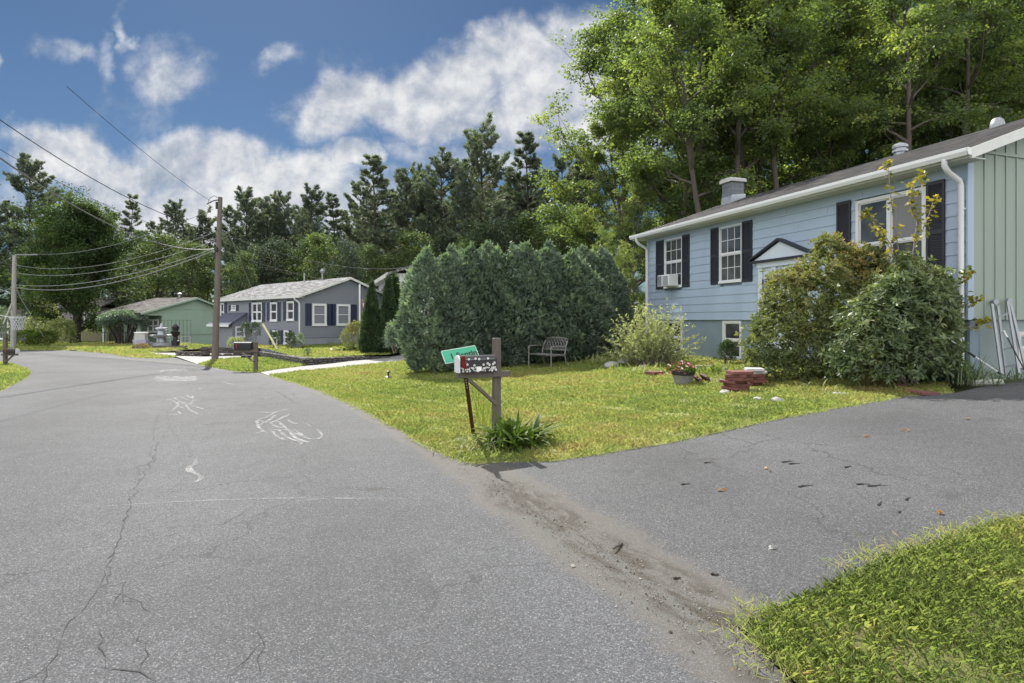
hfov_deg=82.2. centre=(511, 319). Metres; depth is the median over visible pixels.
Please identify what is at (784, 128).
forest tree
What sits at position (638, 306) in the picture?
undergrowth
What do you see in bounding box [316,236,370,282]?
deciduous tree
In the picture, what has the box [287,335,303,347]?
shrub
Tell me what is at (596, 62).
forest tree
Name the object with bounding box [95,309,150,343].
umbrella tree
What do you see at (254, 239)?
pine tree
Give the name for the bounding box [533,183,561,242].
pine tree
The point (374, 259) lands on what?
deciduous tree
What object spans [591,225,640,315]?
forest tree
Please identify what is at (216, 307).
utility pole
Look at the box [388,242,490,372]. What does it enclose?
arborvitae
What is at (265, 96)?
sky
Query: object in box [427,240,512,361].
arborvitae
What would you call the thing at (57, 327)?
shrub
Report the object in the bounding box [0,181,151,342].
maple tree
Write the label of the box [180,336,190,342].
window
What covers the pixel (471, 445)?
weed tuft
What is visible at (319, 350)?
grass
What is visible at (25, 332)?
shrub
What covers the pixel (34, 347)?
grass
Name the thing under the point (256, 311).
window
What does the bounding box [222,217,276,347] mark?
guy wire
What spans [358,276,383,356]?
cypress
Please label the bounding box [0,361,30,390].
grass
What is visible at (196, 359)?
driveway
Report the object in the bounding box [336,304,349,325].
window
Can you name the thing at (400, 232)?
pine tree
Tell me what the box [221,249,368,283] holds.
service wire
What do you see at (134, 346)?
shrub
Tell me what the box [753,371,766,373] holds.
paver
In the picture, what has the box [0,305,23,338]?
shrub
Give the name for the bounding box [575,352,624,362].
weed clump
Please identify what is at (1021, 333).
window
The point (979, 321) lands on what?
sapling
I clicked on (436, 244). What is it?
deciduous tree
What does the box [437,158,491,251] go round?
pine tree
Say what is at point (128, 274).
power line
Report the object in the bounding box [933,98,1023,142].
forest tree
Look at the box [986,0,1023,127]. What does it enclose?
forest tree
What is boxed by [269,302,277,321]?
window
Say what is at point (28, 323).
shrub
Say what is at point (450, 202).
pine tree
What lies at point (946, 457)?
driveway
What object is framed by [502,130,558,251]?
pine tree
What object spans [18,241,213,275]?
power line
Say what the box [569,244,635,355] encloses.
arborvitae
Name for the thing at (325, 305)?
window
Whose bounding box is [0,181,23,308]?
pine tree
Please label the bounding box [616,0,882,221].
forest tree
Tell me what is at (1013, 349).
black pole
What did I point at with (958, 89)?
forest tree
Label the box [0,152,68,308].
pine tree
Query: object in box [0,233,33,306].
deciduous tree
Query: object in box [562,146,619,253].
pine tree
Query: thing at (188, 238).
pine tree
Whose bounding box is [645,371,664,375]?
paver
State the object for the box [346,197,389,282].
pine tree
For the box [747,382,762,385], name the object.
paver
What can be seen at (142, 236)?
power line
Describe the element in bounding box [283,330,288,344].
window
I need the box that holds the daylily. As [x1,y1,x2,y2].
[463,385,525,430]
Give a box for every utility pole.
[2,254,37,347]
[207,195,222,359]
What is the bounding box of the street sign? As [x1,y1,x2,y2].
[441,345,482,363]
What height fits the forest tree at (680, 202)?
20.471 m
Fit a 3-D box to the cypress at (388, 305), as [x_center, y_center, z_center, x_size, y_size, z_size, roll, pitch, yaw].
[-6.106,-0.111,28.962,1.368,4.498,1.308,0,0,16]
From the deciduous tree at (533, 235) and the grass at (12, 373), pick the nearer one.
the grass at (12, 373)
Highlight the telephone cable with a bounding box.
[0,157,212,249]
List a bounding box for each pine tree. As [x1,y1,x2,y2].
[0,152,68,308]
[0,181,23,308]
[19,187,73,295]
[96,209,133,296]
[105,193,151,301]
[129,229,147,300]
[135,220,175,297]
[144,198,199,298]
[169,227,212,297]
[182,205,222,303]
[206,207,245,300]
[214,185,273,295]
[237,213,272,281]
[238,190,285,283]
[254,208,293,281]
[263,189,300,283]
[278,206,313,280]
[284,182,340,280]
[317,191,351,277]
[330,209,356,274]
[336,180,379,277]
[340,154,406,289]
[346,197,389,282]
[372,160,423,267]
[379,204,418,253]
[397,162,448,255]
[404,146,475,261]
[422,185,449,245]
[436,111,523,253]
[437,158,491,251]
[438,191,471,239]
[480,175,500,230]
[490,160,537,245]
[494,183,525,239]
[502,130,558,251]
[523,182,540,242]
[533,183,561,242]
[536,152,575,255]
[553,137,599,255]
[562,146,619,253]
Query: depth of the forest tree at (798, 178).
36.38 m
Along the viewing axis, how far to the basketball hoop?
43.83 m
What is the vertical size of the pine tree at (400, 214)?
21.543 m
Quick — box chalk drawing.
[255,409,320,439]
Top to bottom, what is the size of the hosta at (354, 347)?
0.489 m
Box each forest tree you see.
[526,0,721,339]
[566,108,665,304]
[581,0,785,265]
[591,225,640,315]
[593,0,815,271]
[596,161,663,343]
[601,0,800,212]
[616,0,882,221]
[638,126,732,275]
[643,130,771,226]
[661,59,876,194]
[669,0,835,193]
[697,0,849,188]
[714,0,903,200]
[752,0,1009,183]
[776,6,951,182]
[789,92,882,179]
[793,0,1023,170]
[797,8,943,127]
[829,0,1011,159]
[860,2,1023,139]
[868,92,939,156]
[884,0,1023,138]
[913,0,1023,141]
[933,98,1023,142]
[964,36,1023,130]
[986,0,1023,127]
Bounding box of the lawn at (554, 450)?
[273,357,952,464]
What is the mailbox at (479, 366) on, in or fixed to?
on the lawn at (554, 450)
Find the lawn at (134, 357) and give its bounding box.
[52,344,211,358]
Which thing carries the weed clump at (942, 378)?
on the lawn at (554, 450)
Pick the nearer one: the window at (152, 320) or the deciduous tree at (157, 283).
the window at (152, 320)
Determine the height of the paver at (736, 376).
0.055 m
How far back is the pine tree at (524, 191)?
96.82 m
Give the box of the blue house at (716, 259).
[629,117,1023,382]
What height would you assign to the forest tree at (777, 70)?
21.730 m
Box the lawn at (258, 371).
[198,364,304,372]
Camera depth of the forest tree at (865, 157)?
35.34 m
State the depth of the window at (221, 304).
43.80 m
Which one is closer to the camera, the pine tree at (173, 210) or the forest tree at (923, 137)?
the forest tree at (923, 137)
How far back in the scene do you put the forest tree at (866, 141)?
54.92 m
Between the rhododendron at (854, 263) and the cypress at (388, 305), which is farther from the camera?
the cypress at (388, 305)
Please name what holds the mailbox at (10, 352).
on the lawn
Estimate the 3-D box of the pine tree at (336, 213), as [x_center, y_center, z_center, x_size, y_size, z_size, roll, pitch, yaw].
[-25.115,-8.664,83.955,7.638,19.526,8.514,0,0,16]
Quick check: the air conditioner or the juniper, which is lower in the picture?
the juniper
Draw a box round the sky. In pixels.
[0,0,1006,308]
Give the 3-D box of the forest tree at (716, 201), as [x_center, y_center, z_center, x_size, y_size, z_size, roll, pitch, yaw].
[10.354,-4.977,35.148,6.024,13.352,6.597,0,0,18]
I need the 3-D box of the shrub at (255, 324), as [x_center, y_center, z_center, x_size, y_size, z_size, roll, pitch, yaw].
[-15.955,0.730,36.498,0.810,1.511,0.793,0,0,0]
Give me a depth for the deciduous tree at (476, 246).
61.49 m
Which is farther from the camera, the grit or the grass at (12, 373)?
the grass at (12, 373)
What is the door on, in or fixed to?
in the green house at (194, 315)
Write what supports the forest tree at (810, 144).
on the ground at (955, 388)
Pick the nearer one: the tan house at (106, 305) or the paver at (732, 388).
the paver at (732, 388)
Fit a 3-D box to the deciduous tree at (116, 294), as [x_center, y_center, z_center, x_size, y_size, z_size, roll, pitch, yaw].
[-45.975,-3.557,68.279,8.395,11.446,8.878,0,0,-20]
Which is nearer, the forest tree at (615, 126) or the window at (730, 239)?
the window at (730, 239)
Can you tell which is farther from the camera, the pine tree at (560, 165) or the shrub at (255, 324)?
the pine tree at (560, 165)
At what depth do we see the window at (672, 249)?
19.76 m
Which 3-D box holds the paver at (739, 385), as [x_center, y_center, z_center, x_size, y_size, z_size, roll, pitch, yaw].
[4.270,1.227,11.149,0.390,0.055,0.390,0,0,-10]
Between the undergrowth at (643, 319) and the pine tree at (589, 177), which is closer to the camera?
the undergrowth at (643, 319)
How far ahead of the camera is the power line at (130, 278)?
34.34 m
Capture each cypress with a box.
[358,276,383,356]
[375,274,399,356]
[386,271,401,354]
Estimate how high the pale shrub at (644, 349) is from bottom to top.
2.069 m
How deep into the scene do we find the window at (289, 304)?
36.95 m
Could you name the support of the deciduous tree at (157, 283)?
on the ground at (955, 388)
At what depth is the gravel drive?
25.05 m
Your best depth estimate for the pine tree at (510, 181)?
72.74 m
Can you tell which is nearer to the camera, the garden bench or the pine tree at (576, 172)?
the garden bench
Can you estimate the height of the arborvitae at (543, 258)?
4.596 m
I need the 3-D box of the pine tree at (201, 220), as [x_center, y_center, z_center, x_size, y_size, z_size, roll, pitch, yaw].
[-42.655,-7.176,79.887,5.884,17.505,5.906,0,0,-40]
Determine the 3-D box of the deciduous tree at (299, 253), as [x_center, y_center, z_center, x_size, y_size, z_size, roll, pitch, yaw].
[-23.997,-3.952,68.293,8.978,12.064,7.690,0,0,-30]
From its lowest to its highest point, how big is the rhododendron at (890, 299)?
2.576 m
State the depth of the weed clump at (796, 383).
10.34 m
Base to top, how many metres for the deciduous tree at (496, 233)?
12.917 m
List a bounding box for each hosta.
[328,343,352,350]
[340,343,357,350]
[461,410,565,453]
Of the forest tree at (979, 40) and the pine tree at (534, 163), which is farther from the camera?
the pine tree at (534, 163)
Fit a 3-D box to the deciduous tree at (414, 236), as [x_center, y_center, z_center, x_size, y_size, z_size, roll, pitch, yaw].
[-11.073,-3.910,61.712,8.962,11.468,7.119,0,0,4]
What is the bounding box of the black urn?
[170,324,180,345]
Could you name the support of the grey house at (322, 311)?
on the ground at (955, 388)
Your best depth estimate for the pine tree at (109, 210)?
82.27 m
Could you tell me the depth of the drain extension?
10.05 m
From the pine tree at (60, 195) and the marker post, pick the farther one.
the pine tree at (60, 195)
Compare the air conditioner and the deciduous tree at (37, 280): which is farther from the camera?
the deciduous tree at (37, 280)
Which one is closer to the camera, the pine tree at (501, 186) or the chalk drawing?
the chalk drawing
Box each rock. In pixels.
[604,361,619,367]
[771,397,782,401]
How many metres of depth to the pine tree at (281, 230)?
80.32 m
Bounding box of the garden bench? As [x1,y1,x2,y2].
[528,337,568,366]
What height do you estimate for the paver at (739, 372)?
0.055 m
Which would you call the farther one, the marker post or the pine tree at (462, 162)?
the pine tree at (462, 162)
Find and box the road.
[0,350,790,682]
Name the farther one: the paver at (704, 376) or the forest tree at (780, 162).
the forest tree at (780, 162)
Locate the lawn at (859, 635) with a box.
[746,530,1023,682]
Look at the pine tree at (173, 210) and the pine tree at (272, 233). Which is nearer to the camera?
the pine tree at (173, 210)
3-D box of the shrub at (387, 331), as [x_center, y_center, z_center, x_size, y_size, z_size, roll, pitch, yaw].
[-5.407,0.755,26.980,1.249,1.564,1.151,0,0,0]
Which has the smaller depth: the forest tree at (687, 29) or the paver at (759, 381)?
the paver at (759, 381)
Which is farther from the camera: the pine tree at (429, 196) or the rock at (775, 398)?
the pine tree at (429, 196)
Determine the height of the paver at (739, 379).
0.055 m
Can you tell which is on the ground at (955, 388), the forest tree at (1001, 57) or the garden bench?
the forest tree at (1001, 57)
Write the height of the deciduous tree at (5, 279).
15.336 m
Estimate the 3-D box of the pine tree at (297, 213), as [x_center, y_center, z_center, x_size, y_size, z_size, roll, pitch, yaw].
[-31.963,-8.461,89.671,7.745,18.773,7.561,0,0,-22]
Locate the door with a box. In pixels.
[130,323,137,340]
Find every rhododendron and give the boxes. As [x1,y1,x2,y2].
[734,231,904,381]
[818,249,976,386]
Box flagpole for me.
[359,284,363,320]
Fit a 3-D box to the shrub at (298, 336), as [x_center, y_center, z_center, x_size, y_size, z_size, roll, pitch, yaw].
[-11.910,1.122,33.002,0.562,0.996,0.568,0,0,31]
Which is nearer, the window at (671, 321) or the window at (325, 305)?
the window at (671, 321)
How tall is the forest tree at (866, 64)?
28.958 m
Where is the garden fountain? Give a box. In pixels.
[148,323,171,345]
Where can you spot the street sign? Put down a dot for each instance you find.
(448, 356)
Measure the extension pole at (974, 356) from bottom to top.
0.782 m
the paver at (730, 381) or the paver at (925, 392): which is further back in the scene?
the paver at (730, 381)
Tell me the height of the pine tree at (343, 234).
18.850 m
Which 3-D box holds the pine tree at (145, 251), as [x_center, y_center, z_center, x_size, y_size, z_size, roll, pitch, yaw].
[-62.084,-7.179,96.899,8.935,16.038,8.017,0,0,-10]
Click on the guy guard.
(269, 335)
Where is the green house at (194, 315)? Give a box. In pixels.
[96,293,213,344]
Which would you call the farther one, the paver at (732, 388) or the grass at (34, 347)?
the grass at (34, 347)
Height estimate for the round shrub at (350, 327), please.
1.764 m
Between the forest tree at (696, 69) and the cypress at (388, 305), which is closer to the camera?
the cypress at (388, 305)
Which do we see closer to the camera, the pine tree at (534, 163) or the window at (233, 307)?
the window at (233, 307)
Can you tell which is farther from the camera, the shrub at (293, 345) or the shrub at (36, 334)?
the shrub at (36, 334)
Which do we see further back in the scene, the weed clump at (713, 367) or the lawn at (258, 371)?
the lawn at (258, 371)
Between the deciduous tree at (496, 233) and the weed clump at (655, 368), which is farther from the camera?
the deciduous tree at (496, 233)
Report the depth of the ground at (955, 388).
10.54 m
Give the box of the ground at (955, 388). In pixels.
[59,338,1023,682]
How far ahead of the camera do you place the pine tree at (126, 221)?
73.52 m
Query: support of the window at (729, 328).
in the blue house at (716, 259)
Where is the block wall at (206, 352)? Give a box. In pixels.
[175,347,260,355]
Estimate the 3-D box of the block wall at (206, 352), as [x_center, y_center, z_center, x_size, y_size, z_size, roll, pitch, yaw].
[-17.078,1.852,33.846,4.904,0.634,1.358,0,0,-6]
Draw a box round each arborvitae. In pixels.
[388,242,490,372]
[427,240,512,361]
[462,240,544,365]
[497,238,584,362]
[530,246,619,360]
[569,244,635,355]
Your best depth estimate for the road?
4.06 m
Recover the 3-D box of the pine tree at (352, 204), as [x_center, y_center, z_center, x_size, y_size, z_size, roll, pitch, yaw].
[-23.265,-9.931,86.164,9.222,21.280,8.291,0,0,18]
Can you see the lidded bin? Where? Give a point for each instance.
(141, 337)
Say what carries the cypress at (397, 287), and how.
on the ground at (955, 388)
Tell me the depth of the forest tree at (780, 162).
51.91 m
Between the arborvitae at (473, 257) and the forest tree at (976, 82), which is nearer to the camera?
the arborvitae at (473, 257)
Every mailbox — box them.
[0,334,19,363]
[233,342,257,369]
[454,338,509,430]
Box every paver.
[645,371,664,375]
[700,373,710,381]
[719,379,746,383]
[721,385,748,390]
[723,383,750,386]
[725,373,750,377]
[725,377,752,380]
[726,370,753,374]
[744,367,764,371]
[747,380,766,382]
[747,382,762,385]
[751,374,765,376]
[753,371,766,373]
[753,377,764,379]
[894,383,914,387]
[903,389,940,395]
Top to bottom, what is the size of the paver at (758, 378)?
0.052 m
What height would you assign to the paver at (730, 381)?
0.055 m
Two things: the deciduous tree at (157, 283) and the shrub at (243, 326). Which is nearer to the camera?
the shrub at (243, 326)
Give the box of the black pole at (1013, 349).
[1003,330,1023,369]
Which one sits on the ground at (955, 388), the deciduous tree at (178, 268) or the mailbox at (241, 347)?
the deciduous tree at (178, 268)
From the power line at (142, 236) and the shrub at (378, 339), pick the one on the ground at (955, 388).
the shrub at (378, 339)
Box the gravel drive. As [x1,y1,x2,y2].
[261,354,424,375]
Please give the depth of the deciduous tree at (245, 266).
59.74 m
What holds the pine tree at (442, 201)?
on the ground at (955, 388)
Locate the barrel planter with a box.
[660,360,696,384]
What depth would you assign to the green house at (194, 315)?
51.99 m
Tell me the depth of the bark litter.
4.00 m
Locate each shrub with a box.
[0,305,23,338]
[8,327,42,345]
[22,298,66,337]
[27,327,58,345]
[41,317,80,343]
[131,343,150,348]
[225,336,244,346]
[238,321,252,341]
[249,321,261,341]
[268,330,280,346]
[285,331,296,347]
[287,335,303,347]
[295,333,304,346]
[303,347,311,354]
[339,320,361,345]
[370,332,390,345]
[382,321,398,352]
[597,299,711,365]
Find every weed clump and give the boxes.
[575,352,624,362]
[598,361,667,375]
[693,361,740,374]
[775,379,899,396]
[893,371,980,381]
[920,353,1019,386]
[952,364,1023,381]
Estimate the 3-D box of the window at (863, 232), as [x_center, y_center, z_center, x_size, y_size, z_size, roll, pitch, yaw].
[7.965,-1.685,12.379,0.105,1.930,1.630,0,0,-19]
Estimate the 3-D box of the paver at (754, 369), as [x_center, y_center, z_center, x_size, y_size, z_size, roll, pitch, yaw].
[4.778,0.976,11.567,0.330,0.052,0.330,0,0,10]
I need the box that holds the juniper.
[716,337,736,362]
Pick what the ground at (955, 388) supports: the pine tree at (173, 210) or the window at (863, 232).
the pine tree at (173, 210)
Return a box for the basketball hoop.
[0,315,25,347]
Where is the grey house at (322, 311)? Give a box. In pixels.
[206,268,382,353]
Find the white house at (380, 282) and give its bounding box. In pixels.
[374,257,437,335]
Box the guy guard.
[262,324,277,352]
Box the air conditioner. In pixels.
[657,274,677,286]
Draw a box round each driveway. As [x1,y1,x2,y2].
[155,353,240,363]
[473,380,1023,629]
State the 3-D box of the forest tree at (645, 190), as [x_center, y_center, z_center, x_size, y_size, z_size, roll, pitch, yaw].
[6.104,-3.339,30.067,3.558,9.756,3.548,0,0,32]
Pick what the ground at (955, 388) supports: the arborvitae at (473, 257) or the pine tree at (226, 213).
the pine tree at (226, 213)
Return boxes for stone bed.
[149,345,187,347]
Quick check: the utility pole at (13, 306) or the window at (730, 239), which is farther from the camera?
the utility pole at (13, 306)
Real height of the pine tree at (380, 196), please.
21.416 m
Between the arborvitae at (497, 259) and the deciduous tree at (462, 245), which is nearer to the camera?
the arborvitae at (497, 259)
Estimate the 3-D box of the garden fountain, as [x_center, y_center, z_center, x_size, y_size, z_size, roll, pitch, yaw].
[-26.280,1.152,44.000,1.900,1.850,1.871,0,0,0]
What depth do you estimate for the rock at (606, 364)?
16.77 m
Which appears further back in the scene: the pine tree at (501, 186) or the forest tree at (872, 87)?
the pine tree at (501, 186)
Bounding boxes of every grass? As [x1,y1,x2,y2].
[0,341,113,349]
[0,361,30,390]
[198,356,306,371]
[258,343,390,357]
[270,375,469,462]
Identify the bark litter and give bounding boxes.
[464,467,757,652]
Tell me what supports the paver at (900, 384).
on the lawn at (554, 450)
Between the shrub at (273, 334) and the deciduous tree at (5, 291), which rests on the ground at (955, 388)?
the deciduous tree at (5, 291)
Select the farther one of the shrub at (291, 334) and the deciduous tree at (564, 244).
the deciduous tree at (564, 244)
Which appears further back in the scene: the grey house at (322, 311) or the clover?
the grey house at (322, 311)
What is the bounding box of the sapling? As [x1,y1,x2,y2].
[858,159,991,331]
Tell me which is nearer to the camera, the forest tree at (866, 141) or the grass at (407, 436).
the grass at (407, 436)
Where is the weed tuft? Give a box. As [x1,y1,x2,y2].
[425,434,556,458]
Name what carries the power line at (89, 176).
attached to the utility pole at (216, 307)
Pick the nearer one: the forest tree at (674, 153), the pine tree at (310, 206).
the forest tree at (674, 153)
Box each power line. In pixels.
[0,120,216,230]
[1,150,214,240]
[15,250,213,289]
[18,232,214,268]
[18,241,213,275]
[22,248,213,285]
[62,209,212,253]
[66,86,209,200]
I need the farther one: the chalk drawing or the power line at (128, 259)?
the power line at (128, 259)
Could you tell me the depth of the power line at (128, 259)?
34.57 m
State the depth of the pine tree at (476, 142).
64.10 m
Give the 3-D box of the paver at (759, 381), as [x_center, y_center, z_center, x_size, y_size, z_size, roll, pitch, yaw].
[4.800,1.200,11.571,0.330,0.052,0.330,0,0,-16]
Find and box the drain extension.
[971,379,1003,385]
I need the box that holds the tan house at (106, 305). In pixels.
[25,297,132,338]
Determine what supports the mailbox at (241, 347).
on the lawn at (258, 371)
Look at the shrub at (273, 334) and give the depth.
33.41 m
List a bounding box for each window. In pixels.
[147,319,158,332]
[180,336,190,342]
[220,303,223,315]
[231,305,235,310]
[251,302,261,321]
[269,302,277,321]
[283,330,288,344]
[286,301,293,320]
[312,303,326,325]
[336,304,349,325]
[662,320,682,352]
[663,236,681,288]
[718,223,741,283]
[721,321,741,359]
[854,186,925,287]
[1017,332,1023,367]
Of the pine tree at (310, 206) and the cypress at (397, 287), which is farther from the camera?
the pine tree at (310, 206)
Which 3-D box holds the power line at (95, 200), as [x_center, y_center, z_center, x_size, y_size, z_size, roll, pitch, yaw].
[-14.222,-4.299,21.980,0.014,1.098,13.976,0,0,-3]
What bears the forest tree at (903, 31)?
on the ground at (955, 388)
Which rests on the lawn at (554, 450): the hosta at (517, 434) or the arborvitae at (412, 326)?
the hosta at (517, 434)
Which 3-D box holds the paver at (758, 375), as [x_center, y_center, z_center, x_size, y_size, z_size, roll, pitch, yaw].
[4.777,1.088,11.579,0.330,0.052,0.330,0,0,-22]
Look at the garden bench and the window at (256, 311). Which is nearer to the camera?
the garden bench
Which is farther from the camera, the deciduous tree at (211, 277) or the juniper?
the deciduous tree at (211, 277)
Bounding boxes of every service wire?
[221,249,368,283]
[222,233,395,268]
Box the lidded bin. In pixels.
[133,332,149,347]
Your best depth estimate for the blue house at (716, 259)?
13.19 m
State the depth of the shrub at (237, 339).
36.88 m
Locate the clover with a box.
[801,539,1023,682]
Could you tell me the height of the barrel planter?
0.546 m
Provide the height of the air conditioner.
0.380 m
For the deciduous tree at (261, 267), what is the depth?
66.12 m
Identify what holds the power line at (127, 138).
attached to the utility pole at (216, 307)
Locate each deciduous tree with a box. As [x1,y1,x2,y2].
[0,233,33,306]
[0,236,31,299]
[0,248,19,306]
[17,266,70,307]
[87,249,147,330]
[117,227,196,306]
[141,237,224,302]
[170,247,235,302]
[214,247,259,294]
[234,235,318,286]
[269,236,321,283]
[296,227,343,280]
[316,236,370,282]
[356,242,399,288]
[368,227,442,276]
[409,228,457,265]
[440,219,496,252]
[455,239,467,250]
[457,212,530,257]
[499,208,566,253]
[540,200,614,269]
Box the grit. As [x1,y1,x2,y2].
[427,461,786,682]
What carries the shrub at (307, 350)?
on the stone wall at (308, 361)
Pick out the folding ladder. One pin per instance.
(1010, 313)
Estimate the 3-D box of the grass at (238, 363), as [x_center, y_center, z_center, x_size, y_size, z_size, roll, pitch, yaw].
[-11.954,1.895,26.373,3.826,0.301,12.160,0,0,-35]
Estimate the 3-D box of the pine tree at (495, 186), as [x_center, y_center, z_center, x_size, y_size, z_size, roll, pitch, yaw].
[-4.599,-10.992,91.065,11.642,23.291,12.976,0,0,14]
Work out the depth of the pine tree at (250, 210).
75.19 m
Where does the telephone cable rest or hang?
attached to the utility pole at (216, 307)
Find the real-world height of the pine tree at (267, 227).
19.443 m
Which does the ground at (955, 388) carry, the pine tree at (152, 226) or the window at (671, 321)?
the pine tree at (152, 226)
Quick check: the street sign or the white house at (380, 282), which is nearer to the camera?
the street sign
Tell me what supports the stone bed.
on the lawn at (134, 357)
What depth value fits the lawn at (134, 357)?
41.98 m
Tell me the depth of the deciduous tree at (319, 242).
62.76 m
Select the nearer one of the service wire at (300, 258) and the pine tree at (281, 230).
the service wire at (300, 258)
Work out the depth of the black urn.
43.83 m
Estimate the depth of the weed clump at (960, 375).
10.12 m
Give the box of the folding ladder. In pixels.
[990,298,1023,374]
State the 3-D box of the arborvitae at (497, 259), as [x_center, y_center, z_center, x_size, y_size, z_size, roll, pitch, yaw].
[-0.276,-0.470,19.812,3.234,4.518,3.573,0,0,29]
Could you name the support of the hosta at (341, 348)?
on the lawn
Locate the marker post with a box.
[461,356,474,433]
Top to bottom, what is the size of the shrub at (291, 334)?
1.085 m
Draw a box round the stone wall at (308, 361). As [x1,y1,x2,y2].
[259,351,388,365]
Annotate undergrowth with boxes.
[34,294,648,339]
[636,307,648,335]
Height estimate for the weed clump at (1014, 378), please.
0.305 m
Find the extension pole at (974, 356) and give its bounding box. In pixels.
[946,336,1000,374]
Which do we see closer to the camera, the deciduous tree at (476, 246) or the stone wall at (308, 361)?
the stone wall at (308, 361)
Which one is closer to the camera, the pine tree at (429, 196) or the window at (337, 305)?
the window at (337, 305)
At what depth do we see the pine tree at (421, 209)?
76.11 m
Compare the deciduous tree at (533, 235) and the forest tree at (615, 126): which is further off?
the deciduous tree at (533, 235)

